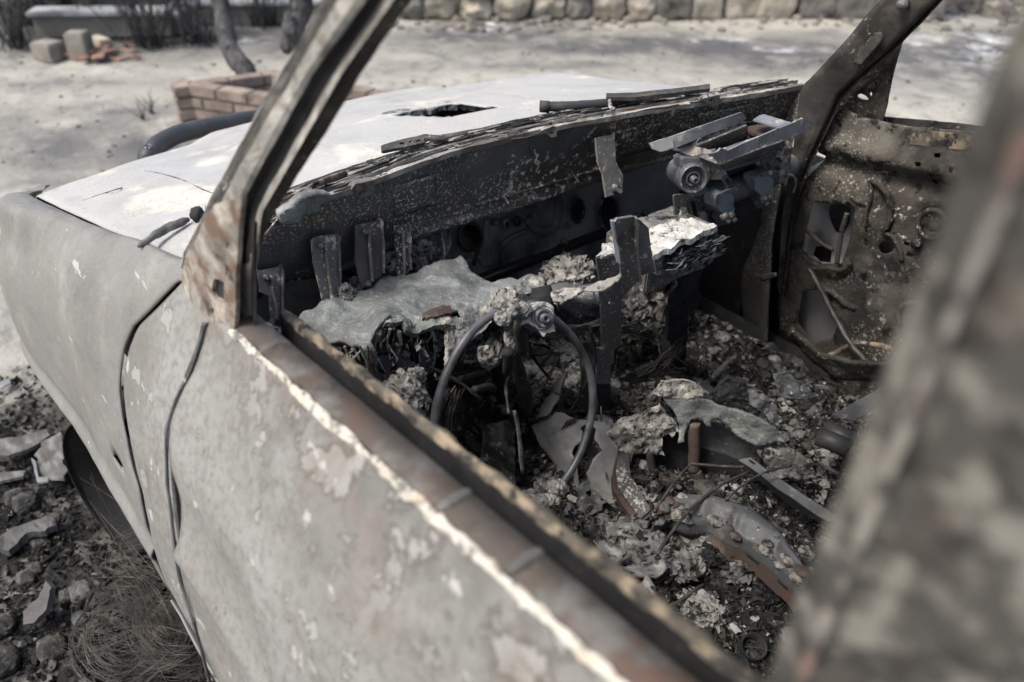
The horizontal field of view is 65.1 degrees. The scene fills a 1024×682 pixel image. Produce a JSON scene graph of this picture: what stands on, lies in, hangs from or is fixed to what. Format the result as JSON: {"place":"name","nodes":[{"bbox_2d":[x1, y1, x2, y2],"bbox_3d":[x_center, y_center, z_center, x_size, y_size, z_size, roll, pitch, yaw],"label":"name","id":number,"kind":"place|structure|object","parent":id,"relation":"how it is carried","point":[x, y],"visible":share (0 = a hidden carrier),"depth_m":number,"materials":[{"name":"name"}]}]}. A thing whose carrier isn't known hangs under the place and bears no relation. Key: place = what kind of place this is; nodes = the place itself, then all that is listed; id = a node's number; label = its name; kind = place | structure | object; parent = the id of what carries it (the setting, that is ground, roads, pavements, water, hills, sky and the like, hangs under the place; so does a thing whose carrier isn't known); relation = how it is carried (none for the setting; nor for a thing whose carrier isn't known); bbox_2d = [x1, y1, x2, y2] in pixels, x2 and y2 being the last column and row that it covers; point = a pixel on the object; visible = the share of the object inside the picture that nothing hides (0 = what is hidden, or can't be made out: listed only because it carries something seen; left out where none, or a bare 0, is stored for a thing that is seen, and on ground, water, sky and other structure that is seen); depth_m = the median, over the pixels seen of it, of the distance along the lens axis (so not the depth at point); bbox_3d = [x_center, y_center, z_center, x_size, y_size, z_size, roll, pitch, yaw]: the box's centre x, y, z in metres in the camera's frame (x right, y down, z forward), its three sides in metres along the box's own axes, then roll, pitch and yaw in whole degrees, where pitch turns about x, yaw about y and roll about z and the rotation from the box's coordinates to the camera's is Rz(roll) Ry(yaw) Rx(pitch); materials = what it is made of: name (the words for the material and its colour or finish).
{"place":"outdoors","nodes":[
{"label":"outdoors","id":0,"kind":"place"},
{"bbox_2d":[0,0,1018,681],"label":"ground","id":1,"kind":"structure","parent":0,"point":[948,74],"depth_m":5.80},
{"bbox_2d":[0,378,10,389],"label":"pale flake","id":2,"kind":"object","parent":1,"relation":"on","point":[5,383],"visible":1,"depth_m":2.65,"materials":[{"name":"grey stone"}]},
{"bbox_2d":[0,611,17,638],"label":"stone","id":3,"kind":"object","parent":1,"relation":"on","point":[8,620],"visible":0.98,"depth_m":1.88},
{"bbox_2d":[0,643,22,677],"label":"stone","id":4,"kind":"object","parent":1,"relation":"on","point":[11,659],"visible":1,"depth_m":1.80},
{"bbox_2d":[0,470,26,483],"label":"wood strip","id":5,"kind":"object","parent":1,"relation":"on","point":[6,477],"visible":1,"depth_m":2.27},
{"bbox_2d":[3,487,24,508],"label":"stone","id":6,"kind":"object","parent":1,"relation":"on","point":[8,495],"visible":0.59,"depth_m":2.21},
{"bbox_2d":[0,0,31,51],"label":"burnt shrub","id":7,"kind":"object","parent":1,"relation":"on","point":[14,34],"visible":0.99,"depth_m":6.05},
{"bbox_2d":[11,490,40,515],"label":"stone","id":8,"kind":"object","parent":1,"relation":"on","point":[24,503],"visible":0.95,"depth_m":2.19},
{"bbox_2d":[15,567,37,589],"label":"stone","id":9,"kind":"object","parent":1,"relation":"on","point":[27,577],"visible":0.98,"depth_m":1.99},
{"bbox_2d":[0,516,57,555],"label":"slate slab","id":10,"kind":"object","parent":1,"relation":"on","point":[13,540],"depth_m":2.08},
{"bbox_2d":[5,0,59,26],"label":"burnt shrub","id":11,"kind":"object","parent":1,"relation":"on","point":[28,7],"visible":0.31,"depth_m":6.60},
{"bbox_2d":[26,561,43,574],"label":"stone","id":12,"kind":"object","parent":1,"relation":"on","point":[34,567],"visible":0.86,"depth_m":2.02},
{"bbox_2d":[28,536,50,550],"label":"stone","id":13,"kind":"object","parent":1,"relation":"on","point":[34,543],"visible":0.75,"depth_m":2.09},
{"bbox_2d":[23,581,56,624],"bbox_3d":[-1.101,0.617,1.869,0.090,0.088,0.058,-24,42,-32],"label":"slab","id":14,"kind":"object","parent":1,"relation":"on","point":[38,609],"depth_m":1.87,"materials":[{"name":"concrete"}]},
{"bbox_2d":[29,38,66,62],"bbox_3d":[-3.383,-2.124,5.864,0.200,0.130,0.160,14,36,17],"label":"concrete block","id":15,"kind":"object","parent":1,"relation":"on","point":[48,50],"depth_m":5.81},
{"bbox_2d":[34,429,67,480],"bbox_3d":[-1.310,0.336,2.280,0.093,0.074,0.186,-17,38,-25],"label":"slab","id":16,"kind":"object","parent":1,"relation":"on","point":[50,457],"visible":0.91,"depth_m":2.29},
{"bbox_2d":[31,458,48,483],"bbox_3d":[-1.331,0.364,2.254,0.030,0.010,0.127,-24,42,-32],"label":"metal flange","id":17,"kind":"object","parent":16,"relation":"on","point":[42,480],"visible":1,"depth_m":2.23,"materials":[{"name":"grey metal"}]},
{"bbox_2d":[36,632,69,663],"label":"stone","id":18,"kind":"object","parent":1,"relation":"on","point":[49,646],"visible":0.95,"depth_m":1.83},
{"bbox_2d":[43,0,77,5],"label":"burnt shrub","id":19,"kind":"object","parent":1,"relation":"on","point":[63,2],"visible":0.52,"depth_m":7.35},
{"bbox_2d":[58,587,70,603],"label":"stone","id":20,"kind":"object","parent":1,"relation":"on","point":[63,595],"visible":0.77,"depth_m":1.95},
{"bbox_2d":[70,610,86,626],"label":"stone","id":21,"kind":"object","parent":1,"relation":"on","point":[74,617],"visible":0.76,"depth_m":1.91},
{"bbox_2d":[63,29,94,60],"bbox_3d":[-3.158,-2.159,5.862,0.150,0.200,0.140,1,34,-1],"label":"concrete block","id":22,"kind":"object","parent":1,"relation":"on","point":[78,42],"depth_m":5.80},
{"bbox_2d":[55,0,104,9],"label":"burnt shrub","id":23,"kind":"object","parent":1,"relation":"on","point":[84,4],"visible":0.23,"depth_m":6.48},
{"bbox_2d":[68,579,93,603],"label":"stone","id":24,"kind":"object","parent":1,"relation":"on","point":[72,588],"visible":0.86,"depth_m":1.96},
{"bbox_2d":[62,42,140,61],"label":"tile shards","id":25,"kind":"object","parent":1,"relation":"on","point":[98,52],"visible":0.64,"depth_m":5.90,"materials":[{"name":"ceramic"}]},
{"bbox_2d":[92,35,113,48],"bbox_3d":[-3.125,-2.256,6.095,0.200,0.100,0.100,25,41,31],"label":"concrete block","id":26,"kind":"object","parent":1,"relation":"on","point":[100,40],"depth_m":6.04,"materials":[{"name":"concrete"}]},
{"bbox_2d":[0,366,214,681],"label":"charred litter","id":27,"kind":"object","parent":1,"relation":"on","point":[14,568],"visible":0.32,"depth_m":2.04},
{"bbox_2d":[0,429,49,458],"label":"slab","id":28,"kind":"object","parent":27,"relation":"on","point":[11,447],"visible":0.94,"depth_m":2.36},
{"bbox_2d":[83,0,174,49],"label":"burnt shrub","id":29,"kind":"object","parent":1,"relation":"on","point":[150,35],"visible":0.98,"depth_m":6.12,"materials":[{"name":"plant"}]},
{"bbox_2d":[120,103,145,119],"bbox_3d":[-2.265,-1.384,4.833,0.179,0.119,0.091,11,35,13],"label":"burnt weed","id":30,"kind":"object","parent":1,"relation":"on","point":[142,117],"visible":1,"depth_m":4.85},
{"bbox_2d":[61,473,210,681],"bbox_3d":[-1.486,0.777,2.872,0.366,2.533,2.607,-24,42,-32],"label":"wire tangle","id":31,"kind":"object","parent":1,"relation":"on","point":[140,612],"visible":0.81,"depth_m":1.83,"materials":[{"name":"metal"}]},
{"bbox_2d":[134,90,159,114],"bbox_3d":[-2.277,-1.476,4.933,0.192,0.158,0.115,9,35,11],"label":"burnt weed","id":32,"kind":"object","parent":1,"relation":"on","point":[151,107],"visible":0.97,"depth_m":4.95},
{"bbox_2d":[149,0,191,9],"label":"burnt shrub","id":33,"kind":"object","parent":1,"relation":"on","point":[162,1],"visible":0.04,"depth_m":6.63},
{"bbox_2d":[25,0,320,37],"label":"concrete trough","id":34,"kind":"object","parent":1,"relation":"on","point":[54,21],"visible":0.62,"depth_m":6.41,"materials":[{"name":"grey concrete"}]},
{"bbox_2d":[158,0,214,47],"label":"burnt shrub","id":35,"kind":"object","parent":1,"relation":"on","point":[196,36],"visible":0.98,"depth_m":6.26,"materials":[{"name":"plant"}]},
{"bbox_2d":[211,0,256,74],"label":"burnt tree","id":36,"kind":"object","parent":1,"relation":"on","point":[238,61],"visible":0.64,"depth_m":5.04,"materials":[{"name":"grey plant"}]},
{"bbox_2d":[231,0,284,30],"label":"burnt shrub","id":37,"kind":"object","parent":1,"relation":"on","point":[262,10],"visible":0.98,"depth_m":6.77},
{"bbox_2d":[279,0,312,52],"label":"burnt tree","id":38,"kind":"object","parent":1,"relation":"on","point":[297,18],"visible":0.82,"depth_m":6.09,"materials":[{"name":"grey plant"}]},
{"bbox_2d":[170,69,422,123],"bbox_3d":[-1.226,-1.357,4.694,1.456,0.266,0.527,10,35,13],"label":"brick planter","id":39,"kind":"object","parent":1,"relation":"on","point":[204,98],"visible":0.29,"depth_m":4.61,"materials":[{"name":"brick"}]},
{"bbox_2d":[1,26,993,171],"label":"pebbles","id":40,"kind":"object","parent":1,"relation":"on","point":[258,61],"visible":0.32,"depth_m":5.74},
{"bbox_2d":[0,0,1023,681],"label":"burnt car","id":41,"kind":"object","parent":1,"relation":"on","point":[302,500],"visible":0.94,"depth_m":1.17,"materials":[{"name":"grey metal"}]},
{"bbox_2d":[137,217,189,247],"bbox_3d":[-0.565,-0.176,1.294,0.019,0.017,0.111,15,37,19],"label":"burnt hose","id":42,"kind":"object","parent":41,"relation":"on","point":[164,229],"visible":1,"depth_m":1.29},
{"bbox_2d":[266,322,280,330],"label":"ash lump","id":43,"kind":"object","parent":41,"relation":"on","point":[274,327],"visible":0.11,"depth_m":1.38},
{"bbox_2d":[276,189,332,224],"bbox_3d":[-0.345,-0.228,1.343,0.099,0.055,0.034,-24,42,-32],"label":"melted glass","id":44,"kind":"object","parent":41,"relation":"on","point":[295,208],"visible":1,"depth_m":1.33,"materials":[{"name":"glass"}]},
{"bbox_2d":[336,282,356,300],"bbox_3d":[-0.308,-0.086,1.489,0.043,0.052,0.036,2,34,0],"label":"ash lump","id":45,"kind":"object","parent":41,"relation":"on","point":[346,291],"visible":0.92,"depth_m":1.47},
{"bbox_2d":[348,276,362,290],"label":"ash lump","id":46,"kind":"object","parent":41,"relation":"hanging from","point":[354,282],"visible":0.44,"depth_m":1.52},
{"bbox_2d":[385,251,396,272],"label":"ash lump","id":47,"kind":"object","parent":41,"relation":"hanging from","point":[390,262],"visible":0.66,"depth_m":1.59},
{"bbox_2d":[277,255,546,378],"bbox_3d":[-0.164,-0.029,1.504,0.542,0.176,0.273,-24,42,-32],"label":"melted glass","id":48,"kind":"object","parent":41,"relation":"on","point":[432,298],"visible":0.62,"depth_m":1.45,"materials":[{"name":"grey glass"}]},
{"bbox_2d":[359,346,380,381],"bbox_3d":[-0.240,0.052,1.373,0.025,0.100,0.039,-24,42,-32],"label":"cable bundle","id":49,"kind":"object","parent":48,"relation":"hanging from","point":[371,365],"visible":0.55,"depth_m":1.36,"materials":[{"name":"metal"}]},
{"bbox_2d":[395,238,442,276],"bbox_3d":[-0.189,-0.164,1.646,0.084,0.120,0.103,14,36,18],"label":"ash lump","id":50,"kind":"object","parent":41,"relation":"on","point":[425,252],"visible":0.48,"depth_m":1.62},
{"bbox_2d":[440,385,465,435],"bbox_3d":[-0.117,0.165,1.475,0.038,0.167,0.091,11,35,14],"label":"cable bundle","id":51,"kind":"object","parent":41,"relation":"hanging from","point":[448,421],"visible":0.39,"depth_m":1.47,"materials":[{"name":"metal"}]},
{"bbox_2d":[519,377,559,394],"bbox_3d":[0.054,0.086,1.525,0.100,0.083,0.008,-18,39,-26],"label":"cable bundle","id":52,"kind":"object","parent":41,"relation":"hanging from","point":[539,384],"visible":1,"depth_m":1.52,"materials":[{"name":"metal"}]},
{"bbox_2d":[528,318,599,339],"bbox_3d":[0.119,-0.032,1.742,0.262,0.115,0.032,-27,43,-35],"label":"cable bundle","id":53,"kind":"object","parent":41,"relation":"attached to","point":[573,328],"visible":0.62,"depth_m":1.75,"materials":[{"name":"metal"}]},
{"bbox_2d":[533,248,599,284],"bbox_3d":[0.124,-0.147,1.803,0.147,0.114,0.130,-24,42,-32],"label":"ash lump","id":54,"kind":"object","parent":41,"relation":"on","point":[579,269],"visible":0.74,"depth_m":1.77,"materials":[{"name":"grey"}]},
{"bbox_2d":[538,257,565,280],"bbox_3d":[0.096,-0.145,1.791,0.075,0.079,0.080,4,34,3],"label":"ash lump","id":55,"kind":"object","parent":54,"relation":"on","point":[549,266],"visible":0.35,"depth_m":1.77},
{"bbox_2d":[621,320,660,353],"bbox_3d":[0.289,-0.010,1.884,0.159,0.125,0.054,-18,39,-26],"label":"cable bundle","id":56,"kind":"object","parent":41,"relation":"attached to","point":[628,327],"visible":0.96,"depth_m":1.89,"materials":[{"name":"metal"}]},
{"bbox_2d":[425,279,865,679],"bbox_3d":[0.388,0.348,1.584,1.308,0.296,1.469,-24,42,-32],"label":"debris bed","id":57,"kind":"object","parent":41,"relation":"in","point":[789,359],"visible":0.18,"depth_m":1.84,"materials":[{"name":"grey"}]},
{"bbox_2d":[382,367,432,418],"bbox_3d":[-0.191,0.099,1.410,0.097,0.121,0.114,-24,42,-32],"label":"ash lump","id":58,"kind":"object","parent":57,"relation":"on","point":[413,394],"visible":0.45,"depth_m":1.38,"materials":[{"name":"grey"}]},
{"bbox_2d":[406,366,426,385],"bbox_3d":[-0.169,0.070,1.404,0.043,0.062,0.041,-6,35,-11],"label":"ash lump","id":59,"kind":"object","parent":58,"relation":"on","point":[417,373],"visible":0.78,"depth_m":1.39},
{"bbox_2d":[522,488,540,497],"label":"ash clod","id":60,"kind":"object","parent":57,"relation":"on","point":[531,492],"visible":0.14,"depth_m":1.63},
{"bbox_2d":[539,334,556,346],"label":"ash clod","id":61,"kind":"object","parent":57,"relation":"on","point":[543,340],"visible":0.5,"depth_m":2.02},
{"bbox_2d":[533,364,567,387],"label":"ash clod","id":62,"kind":"object","parent":57,"relation":"on","point":[557,373],"visible":0.64,"depth_m":1.87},
{"bbox_2d":[530,471,572,505],"bbox_3d":[0.084,0.310,1.659,0.079,0.085,0.094,-7,35,-13],"label":"ash clod","id":63,"kind":"object","parent":57,"relation":"on","point":[542,479],"visible":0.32,"depth_m":1.65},
{"bbox_2d":[550,336,578,366],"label":"ash clod","id":64,"kind":"object","parent":57,"relation":"on","point":[571,353],"visible":0.47,"depth_m":2.00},
{"bbox_2d":[559,358,582,374],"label":"ash clod","id":65,"kind":"object","parent":57,"relation":"on","point":[568,364],"visible":0.21,"depth_m":1.96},
{"bbox_2d":[563,371,580,392],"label":"ash clod","id":66,"kind":"object","parent":57,"relation":"on","point":[575,378],"visible":0.38,"depth_m":1.86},
{"bbox_2d":[566,366,577,402],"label":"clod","id":67,"kind":"object","parent":57,"relation":"on","point":[571,373],"visible":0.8,"depth_m":1.89,"materials":[{"name":"grey"}]},
{"bbox_2d":[621,292,654,342],"bbox_3d":[0.295,-0.055,1.970,0.105,0.113,0.088,-24,42,-32],"label":"ash lump","id":68,"kind":"object","parent":57,"relation":"on","point":[634,307],"visible":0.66,"depth_m":1.95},
{"bbox_2d":[606,403,678,455],"bbox_3d":[0.269,0.188,1.658,0.150,0.128,0.052,2,34,1],"label":"ash heap","id":69,"kind":"object","parent":57,"relation":"on","point":[637,433],"visible":0.99,"depth_m":1.65,"materials":[{"name":"grey"}]},
{"bbox_2d":[620,558,666,579],"bbox_3d":[0.200,0.401,1.408,0.146,0.034,0.039,0,34,-2],"label":"ash sheet","id":70,"kind":"object","parent":57,"relation":"on","point":[655,570],"visible":0.52,"depth_m":1.41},
{"bbox_2d":[597,540,626,561],"bbox_3d":[0.171,0.378,1.423,0.051,0.022,0.057,-24,42,-32],"label":"ash sheet","id":71,"kind":"object","parent":70,"relation":"on","point":[612,551],"visible":0.62,"depth_m":1.42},
{"bbox_2d":[617,554,631,565],"bbox_3d":[0.183,0.380,1.367,0.057,0.008,0.011,-26,43,-35],"label":"steel rod","id":72,"kind":"object","parent":70,"relation":"on","point":[623,559],"visible":0.59,"depth_m":1.37,"materials":[{"name":"metal"}]},
{"bbox_2d":[605,514,690,584],"bbox_3d":[0.245,0.387,1.480,0.121,0.074,0.183,-24,42,-32],"label":"ash clod","id":73,"kind":"object","parent":57,"relation":"on","point":[635,539],"visible":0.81,"depth_m":1.47,"materials":[{"name":"grey"}]},
{"bbox_2d":[641,574,656,593],"bbox_3d":[0.231,0.426,1.337,0.036,0.014,0.089,-12,36,-19],"label":"ash sheet","id":74,"kind":"object","parent":57,"relation":"on","point":[647,583],"visible":0.23,"depth_m":1.35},
{"bbox_2d":[439,311,860,668],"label":"wire scraps","id":75,"kind":"object","parent":57,"relation":"on","point":[680,478],"visible":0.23,"depth_m":1.70,"materials":[{"name":"black metal"}]},
{"bbox_2d":[447,310,865,653],"bbox_3d":[0.367,0.365,1.610,1.302,0.244,1.432,-24,42,-32],"label":"clinker","id":76,"kind":"object","parent":57,"relation":"on","point":[704,486],"visible":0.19,"depth_m":1.83,"materials":[{"name":"grey stone"}]},
{"bbox_2d":[622,279,690,349],"bbox_3d":[0.372,-0.095,2.133,0.199,0.277,0.218,23,40,28],"label":"ash lump","id":77,"kind":"object","parent":57,"relation":"on","point":[657,297],"visible":0.25,"depth_m":2.06,"materials":[{"name":"grey"}]},
{"bbox_2d":[468,310,862,648],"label":"charred sheets","id":78,"kind":"object","parent":57,"relation":"on","point":[584,498],"visible":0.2,"depth_m":1.79,"materials":[{"name":"grey wood"}]},
{"bbox_2d":[667,540,700,587],"bbox_3d":[0.292,0.408,1.481,0.093,0.067,0.114,-2,34,-6],"label":"ash clod","id":79,"kind":"object","parent":57,"relation":"on","point":[684,578],"visible":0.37,"depth_m":1.44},
{"bbox_2d":[664,559,707,584],"bbox_3d":[0.320,0.417,1.461,0.124,0.021,0.018,-19,39,-27],"label":"steel rod","id":80,"kind":"object","parent":57,"relation":"on","point":[669,580],"visible":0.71,"depth_m":1.43,"materials":[{"name":"metal"}]},
{"bbox_2d":[687,547,705,577],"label":"ash clod","id":81,"kind":"object","parent":57,"relation":"on","point":[701,564],"visible":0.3,"depth_m":1.47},
{"bbox_2d":[675,584,726,633],"bbox_3d":[0.334,0.477,1.429,0.092,0.063,0.086,7,35,8],"label":"ash clod","id":82,"kind":"object","parent":57,"relation":"on","point":[702,607],"visible":0.95,"depth_m":1.41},
{"bbox_2d":[669,583,704,606],"bbox_3d":[0.305,0.453,1.419,0.106,0.018,0.009,-22,41,-30],"label":"steel rod","id":83,"kind":"object","parent":82,"relation":"on","point":[685,596],"visible":0.82,"depth_m":1.42,"materials":[{"name":"metal"}]},
{"bbox_2d":[691,534,711,543],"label":"ash clod","id":84,"kind":"object","parent":57,"relation":"on","point":[707,539],"visible":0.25,"depth_m":1.49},
{"bbox_2d":[695,541,730,571],"bbox_3d":[0.381,0.389,1.512,0.088,0.062,0.106,-24,42,-32],"label":"ash clod","id":85,"kind":"object","parent":57,"relation":"on","point":[718,561],"visible":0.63,"depth_m":1.48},
{"bbox_2d":[711,354,736,378],"bbox_3d":[0.522,0.062,1.975,0.014,0.008,0.126,26,41,32],"label":"wood sliver","id":86,"kind":"object","parent":57,"relation":"on","point":[718,370],"visible":1,"depth_m":1.97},
{"bbox_2d":[728,652,750,668],"bbox_3d":[0.373,0.549,1.343,0.046,0.048,0.054,7,35,7],"label":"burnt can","id":87,"kind":"object","parent":57,"relation":"on","point":[741,658],"visible":0.18,"depth_m":1.34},
{"bbox_2d":[720,560,760,591],"bbox_3d":[0.429,0.420,1.484,0.097,0.080,0.092,-24,42,-32],"label":"ash clod","id":88,"kind":"object","parent":57,"relation":"on","point":[738,574],"visible":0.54,"depth_m":1.46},
{"bbox_2d":[738,632,767,661],"bbox_3d":[0.411,0.525,1.371,0.046,0.048,0.054,7,35,7],"label":"burnt can","id":89,"kind":"object","parent":57,"relation":"on","point":[759,640],"visible":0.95,"depth_m":1.37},
{"bbox_2d":[734,580,785,607],"bbox_3d":[0.462,0.457,1.487,0.104,0.076,0.094,26,41,31],"label":"ash clod","id":90,"kind":"object","parent":57,"relation":"on","point":[763,594],"visible":0.45,"depth_m":1.46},
{"bbox_2d":[757,444,815,478],"bbox_3d":[0.559,0.249,1.632,0.123,0.073,0.038,9,35,11],"label":"ash crust","id":91,"kind":"object","parent":57,"relation":"on","point":[772,456],"visible":0.96,"depth_m":1.62},
{"bbox_2d":[814,427,852,457],"bbox_3d":[0.662,0.209,1.654,0.070,0.040,0.043,25,41,30],"label":"black tube","id":92,"kind":"object","parent":57,"relation":"on","point":[836,443],"visible":1,"depth_m":1.64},
{"bbox_2d":[823,420,857,445],"bbox_3d":[0.682,0.197,1.673,0.063,0.039,0.041,24,40,29],"label":"black tube","id":93,"kind":"object","parent":57,"relation":"on","point":[842,431],"visible":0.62,"depth_m":1.66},
{"bbox_2d":[621,332,689,384],"bbox_3d":[0.337,0.042,1.870,0.054,0.097,0.308,24,40,29],"label":"cable bundle","id":94,"kind":"object","parent":41,"relation":"attached to","point":[645,375],"visible":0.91,"depth_m":1.86,"materials":[{"name":"metal"}]},
{"bbox_2d":[652,463,691,513],"bbox_3d":[0.304,0.277,1.522,0.010,0.006,0.158,23,39,28],"label":"steel rod","id":95,"kind":"object","parent":41,"relation":"on","point":[670,488],"visible":1,"depth_m":1.51,"materials":[{"name":"metal"}]},
{"bbox_2d":[660,352,688,376],"bbox_3d":[0.375,0.064,1.905,0.096,0.073,0.056,-24,42,-32],"label":"cable bundle","id":96,"kind":"object","parent":41,"relation":"attached to","point":[673,372],"visible":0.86,"depth_m":1.91,"materials":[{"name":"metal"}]},
{"bbox_2d":[656,470,749,555],"bbox_3d":[0.349,0.307,1.480,0.298,0.006,0.029,-28,44,-36],"label":"steel rod","id":97,"kind":"object","parent":41,"relation":"on","point":[678,523],"visible":1,"depth_m":1.48,"materials":[{"name":"metal"}]},
{"bbox_2d":[690,462,743,468],"bbox_3d":[0.403,0.245,1.573,0.104,0.007,0.009,3,34,3],"label":"steel rod","id":98,"kind":"object","parent":41,"relation":"on","point":[718,466],"visible":1,"depth_m":1.57,"materials":[{"name":"metal"}]},
{"bbox_2d":[662,389,784,446],"bbox_3d":[0.426,0.160,1.627,0.254,0.117,0.048,6,34,7],"label":"melted glass","id":99,"kind":"object","parent":41,"relation":"on","point":[753,429],"visible":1,"depth_m":1.62,"materials":[{"name":"glass"}]},
{"bbox_2d":[653,379,708,398],"bbox_3d":[0.341,0.097,1.617,0.110,0.041,0.028,2,34,1],"label":"ash heap","id":100,"kind":"object","parent":99,"relation":"on","point":[672,388],"visible":1,"depth_m":1.61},
{"bbox_2d":[709,374,748,403],"bbox_3d":[0.436,0.097,1.604,0.080,0.057,0.040,5,34,6],"label":"burnt cloth","id":101,"kind":"object","parent":99,"relation":"on","point":[728,388],"visible":1,"depth_m":1.60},
{"bbox_2d":[746,385,778,422],"bbox_3d":[0.494,0.126,1.593,0.082,0.071,0.028,16,37,20],"label":"burnt cloth","id":102,"kind":"object","parent":99,"relation":"on","point":[760,400],"visible":1,"depth_m":1.59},
{"bbox_2d":[773,371,819,400],"bbox_3d":[0.555,0.089,1.561,0.097,0.055,0.024,10,35,12],"label":"burnt cloth","id":103,"kind":"object","parent":102,"relation":"on","point":[788,385],"visible":1,"depth_m":1.56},
{"bbox_2d":[725,465,791,500],"bbox_3d":[0.471,0.268,1.542,0.179,0.005,0.020,-19,39,-27],"label":"steel rod","id":104,"kind":"object","parent":41,"relation":"on","point":[751,479],"visible":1,"depth_m":1.55,"materials":[{"name":"metal"}]},
{"bbox_2d":[832,391,874,421],"bbox_3d":[0.761,0.135,1.716,0.190,0.007,0.039,-20,40,-29],"label":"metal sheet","id":105,"kind":"object","parent":41,"relation":"attached to","point":[855,411],"visible":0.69,"depth_m":1.69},
{"bbox_2d":[399,0,946,20],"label":"stone wall","id":106,"kind":"structure","parent":1,"relation":"on","point":[514,10],"depth_m":7.29,"materials":[{"name":"stone"}]},
{"bbox_2d":[394,3,1016,32],"bbox_3d":[2.182,-3.203,7.747,7.319,0.170,1.576,-3,34,-6],"label":"rubble","id":107,"kind":"object","parent":1,"relation":"on","point":[473,26],"visible":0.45,"depth_m":7.23,"materials":[{"name":"stone"}]},
{"bbox_2d":[946,0,985,14],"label":"boulder","id":108,"kind":"object","parent":1,"relation":"on","point":[970,7],"visible":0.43,"depth_m":7.92,"materials":[{"name":"stone"}]},
{"bbox_2d":[980,0,1016,20],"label":"boulder","id":109,"kind":"object","parent":1,"relation":"on","point":[1004,10],"visible":0.71,"depth_m":7.69,"materials":[{"name":"stone"}]},
{"bbox_2d":[1009,0,1020,5],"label":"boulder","id":110,"kind":"object","parent":1,"relation":"on","point":[1017,1],"visible":0.06,"depth_m":8.13,"materials":[{"name":"stone"}]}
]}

